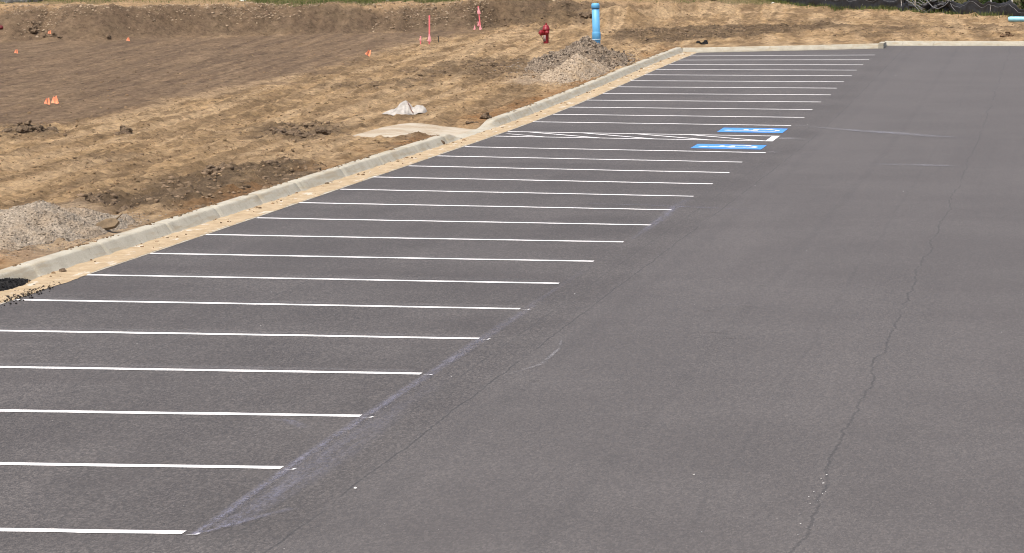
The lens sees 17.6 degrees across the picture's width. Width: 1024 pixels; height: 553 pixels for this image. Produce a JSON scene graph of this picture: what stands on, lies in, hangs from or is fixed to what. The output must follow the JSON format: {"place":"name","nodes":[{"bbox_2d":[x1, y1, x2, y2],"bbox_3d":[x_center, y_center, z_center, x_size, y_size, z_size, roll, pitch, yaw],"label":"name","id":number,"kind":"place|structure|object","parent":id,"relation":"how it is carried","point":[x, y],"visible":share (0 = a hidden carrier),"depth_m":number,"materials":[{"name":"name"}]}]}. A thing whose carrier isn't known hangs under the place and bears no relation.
{"place":"outdoors","nodes":[
{"label":"outdoors","id":0,"kind":"place"},
{"bbox_2d":[353,123,488,136],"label":"pavement","id":1,"kind":"structure","parent":0,"point":[399,129],"depth_m":66.80,"materials":[{"name":"beige concrete"}]},
{"bbox_2d":[0,46,1023,552],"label":"parking lot","id":2,"kind":"structure","parent":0,"point":[758,294],"depth_m":31.81,"materials":[{"name":"grey asphalt"}]},
{"bbox_2d":[0,0,1023,304],"bbox_3d":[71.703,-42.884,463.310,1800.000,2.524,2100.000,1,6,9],"label":"ground","id":3,"kind":"structure","parent":0,"point":[62,66],"depth_m":91.39,"materials":[{"name":"soil"}]},
{"bbox_2d":[0,0,20,2],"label":"boulder","id":4,"kind":"object","parent":3,"relation":"on","point":[9,1],"visible":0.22,"depth_m":120.00,"materials":[{"name":"grey stone"}]},
{"bbox_2d":[0,278,30,290],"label":"asphalt pile","id":5,"kind":"object","parent":3,"relation":"on","point":[8,283],"visible":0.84,"depth_m":37.19,"materials":[{"name":"black asphalt"}]},
{"bbox_2d":[2,120,58,132],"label":"clod heap","id":6,"kind":"object","parent":3,"relation":"on","point":[27,127],"visible":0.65,"depth_m":66.61,"materials":[{"name":"brown soil"}]},
{"bbox_2d":[28,20,39,33],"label":"clod heap","id":7,"kind":"object","parent":3,"relation":"on","point":[33,30],"visible":1,"depth_m":112.03,"materials":[{"name":"brown soil"}]},
{"bbox_2d":[43,32,61,38],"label":"clod heap","id":8,"kind":"object","parent":3,"relation":"on","point":[53,35],"visible":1,"depth_m":111.24,"materials":[{"name":"brown soil"}]},
{"bbox_2d":[51,96,58,103],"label":"marker flag","id":9,"kind":"object","parent":3,"relation":"on","point":[54,99],"visible":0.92,"depth_m":77.16,"materials":[{"name":"plastic"}]},
{"bbox_2d":[0,200,166,257],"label":"gravel pile","id":10,"kind":"object","parent":3,"relation":"on","point":[40,222],"visible":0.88,"depth_m":41.82,"materials":[{"name":"gravel"}]},
{"bbox_2d":[96,213,122,229],"bbox_3d":[-5.200,-0.693,42.740,0.388,0.055,0.205,-15,40,-7],"label":"rock","id":11,"kind":"object","parent":10,"relation":"on","point":[109,223],"visible":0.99,"depth_m":42.72,"materials":[{"name":"beige stone"}]},
{"bbox_2d":[84,192,115,205],"bbox_3d":[-5.990,-1.093,47.734,0.473,0.230,0.426,4,7,30],"label":"soil clod","id":12,"kind":"object","parent":3,"relation":"on","point":[90,197],"visible":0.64,"depth_m":47.74,"materials":[{"name":"brown soil"}]},
{"bbox_2d":[114,126,132,134],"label":"soil clod","id":13,"kind":"object","parent":3,"relation":"on","point":[125,130],"visible":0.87,"depth_m":66.60,"materials":[{"name":"brown soil"}]},
{"bbox_2d":[115,204,133,213],"bbox_3d":[-5.467,-0.932,46.630,0.292,0.177,0.486,1,6,9],"label":"soil clod","id":14,"kind":"object","parent":3,"relation":"on","point":[123,208],"visible":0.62,"depth_m":46.58,"materials":[{"name":"brown soil"}]},
{"bbox_2d":[202,162,227,173],"bbox_3d":[-4.890,-1.778,54.552,0.507,0.217,0.719,1,6,9],"label":"soil clod","id":15,"kind":"object","parent":3,"relation":"on","point":[210,169],"visible":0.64,"depth_m":54.39,"materials":[{"name":"brown soil"}]},
{"bbox_2d":[261,160,280,166],"bbox_3d":[-4.006,-1.808,54.456,0.382,0.232,0.449,-4,7,-38],"label":"soil clod","id":16,"kind":"object","parent":3,"relation":"on","point":[272,162],"visible":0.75,"depth_m":54.39,"materials":[{"name":"brown soil"}]},
{"bbox_2d":[256,127,286,137],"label":"clod heap","id":17,"kind":"object","parent":3,"relation":"on","point":[274,130],"visible":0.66,"depth_m":65.25,"materials":[{"name":"brown soil"}]},
{"bbox_2d":[1,0,581,40],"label":"bank rubble","id":18,"kind":"object","parent":3,"relation":"on","point":[273,5],"visible":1,"depth_m":116.42,"materials":[{"name":"stone"}]},
{"bbox_2d":[284,127,330,138],"bbox_3d":[-4.035,-2.806,64.922,0.941,0.263,0.735,4,7,32],"label":"clod heap","id":19,"kind":"object","parent":3,"relation":"on","point":[301,135],"visible":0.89,"depth_m":64.81,"materials":[{"name":"brown soil"}]},
{"bbox_2d":[0,47,695,303],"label":"kerb","id":20,"kind":"structure","parent":3,"relation":"on","point":[42,266],"depth_m":49.77,"materials":[{"name":"concrete"}]},
{"bbox_2d":[12,50,667,265],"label":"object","id":21,"kind":"object","parent":20,"relation":"on","point":[179,215],"visible":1,"depth_m":55.31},
{"bbox_2d":[0,52,695,302],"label":"gutter sand","id":22,"kind":"structure","parent":20,"relation":"in","point":[76,271],"depth_m":49.36,"materials":[{"name":"beige sand"}]},
{"bbox_2d":[0,281,60,307],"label":"asphalt rubble","id":23,"kind":"object","parent":22,"relation":"on","point":[28,293],"visible":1,"depth_m":36.46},
{"bbox_2d":[28,52,685,283],"bbox_3d":[-0.078,-3.398,69.722,0.367,0.639,67.896,1,6,9],"label":"gutter rubble","id":24,"kind":"object","parent":22,"relation":"on","point":[53,272],"visible":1,"depth_m":55.11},
{"bbox_2d":[1,0,768,6],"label":"grass","id":25,"kind":"structure","parent":3,"relation":"on","point":[309,2],"depth_m":121.54,"materials":[{"name":"plant"}]},
{"bbox_2d":[383,100,426,115],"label":"crumpled white tarp","id":26,"kind":"object","parent":3,"relation":"on","point":[405,107],"visible":0.98,"depth_m":72.45,"materials":[{"name":"white plastic"}]},
{"bbox_2d":[427,15,430,43],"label":"survey stake","id":27,"kind":"object","parent":3,"relation":"on","point":[429,39],"visible":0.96,"depth_m":107.54,"materials":[{"name":"pink paint"}]},
{"bbox_2d":[477,6,481,29],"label":"survey stake","id":28,"kind":"object","parent":3,"relation":"on","point":[479,13],"visible":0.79,"depth_m":119.52,"materials":[{"name":"pink paint"}]},
{"bbox_2d":[479,112,491,118],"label":"soil clod","id":29,"kind":"object","parent":3,"relation":"on","point":[486,115],"visible":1,"depth_m":69.91,"materials":[{"name":"brown soil"}]},
{"bbox_2d":[475,63,505,67],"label":"clod heap","id":30,"kind":"object","parent":3,"relation":"on","point":[492,65],"visible":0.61,"depth_m":92.58,"materials":[{"name":"brown soil"}]},
{"bbox_2d":[0,0,1014,235],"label":"dark soil rubble","id":31,"kind":"object","parent":3,"relation":"on","point":[188,183],"visible":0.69,"depth_m":69.14,"materials":[{"name":"brown soil"}]},
{"bbox_2d":[0,0,1020,258],"bbox_3d":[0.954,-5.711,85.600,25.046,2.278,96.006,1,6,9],"label":"soil rubble","id":32,"kind":"object","parent":3,"relation":"on","point":[360,94],"visible":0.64,"depth_m":80.09,"materials":[{"name":"brown soil"}]},
{"bbox_2d":[538,23,549,42],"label":"fire hydrant","id":33,"kind":"object","parent":3,"relation":"on","point":[544,31],"visible":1,"depth_m":108.82,"materials":[{"name":"red metal"}]},
{"bbox_2d":[511,53,610,86],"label":"gravel pile","id":34,"kind":"object","parent":3,"relation":"on","point":[576,67],"visible":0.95,"depth_m":86.12,"materials":[{"name":"grey gravel"}]},
{"bbox_2d":[493,35,639,75],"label":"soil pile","id":35,"kind":"object","parent":3,"relation":"on","point":[589,48],"visible":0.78,"depth_m":91.41,"materials":[{"name":"grey gravel"}]},
{"bbox_2d":[591,3,600,42],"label":"upright pipe","id":36,"kind":"object","parent":35,"relation":"in","point":[596,33],"visible":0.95,"depth_m":93.69,"materials":[{"name":"blue plastic"}]},
{"bbox_2d":[577,11,591,17],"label":"soil clod","id":37,"kind":"object","parent":3,"relation":"on","point":[586,14],"visible":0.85,"depth_m":122.98,"materials":[{"name":"brown soil"}]},
{"bbox_2d":[696,40,707,44],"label":"soil clod","id":38,"kind":"object","parent":3,"relation":"on","point":[704,42],"visible":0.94,"depth_m":106.31,"materials":[{"name":"black soil"}]},
{"bbox_2d":[682,43,877,57],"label":"end kerb","id":39,"kind":"structure","parent":3,"relation":"on","point":[781,48],"depth_m":103.48,"materials":[{"name":"concrete"}]},
{"bbox_2d":[878,42,885,48],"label":"kerb return","id":40,"kind":"object","parent":39,"relation":"attached to","point":[881,44],"visible":0.52,"depth_m":103.80,"materials":[{"name":"concrete"}]},
{"bbox_2d":[759,0,1021,17],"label":"grass","id":41,"kind":"structure","parent":3,"relation":"on","point":[889,9],"depth_m":133.11,"materials":[{"name":"plant"}]},
{"bbox_2d":[779,0,1023,16],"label":"silt fence","id":42,"kind":"object","parent":3,"relation":"on","point":[1009,7],"visible":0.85,"depth_m":130.17,"materials":[{"name":"fabric"}]},
{"bbox_2d":[911,0,960,9],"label":"shrub","id":43,"kind":"object","parent":3,"relation":"on","point":[940,1],"visible":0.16,"depth_m":132.90,"materials":[{"name":"green plant"}]},
{"bbox_2d":[885,41,1023,45],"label":"end kerb","id":44,"kind":"structure","parent":3,"relation":"on","point":[954,43],"depth_m":105.48,"materials":[{"name":"concrete"}]},
{"bbox_2d":[979,0,1015,3],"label":"shrub","id":45,"kind":"object","parent":3,"relation":"on","point":[999,2],"visible":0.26,"depth_m":128.93,"materials":[{"name":"green plant"}]},
{"bbox_2d":[982,0,1023,8],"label":"shrub","id":46,"kind":"object","parent":3,"relation":"on","point":[1017,3],"visible":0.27,"depth_m":127.79,"materials":[{"name":"green plant"}]},
{"bbox_2d":[1000,31,1013,36],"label":"soil clod","id":47,"kind":"object","parent":3,"relation":"on","point":[1008,34],"visible":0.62,"depth_m":108.26,"materials":[{"name":"brown soil"}]},
{"bbox_2d":[1008,16,1023,21],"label":"lying pipe","id":48,"kind":"object","parent":3,"relation":"on","point":[1015,19],"visible":1,"depth_m":122.70,"materials":[{"name":"blue plastic"}]}
]}

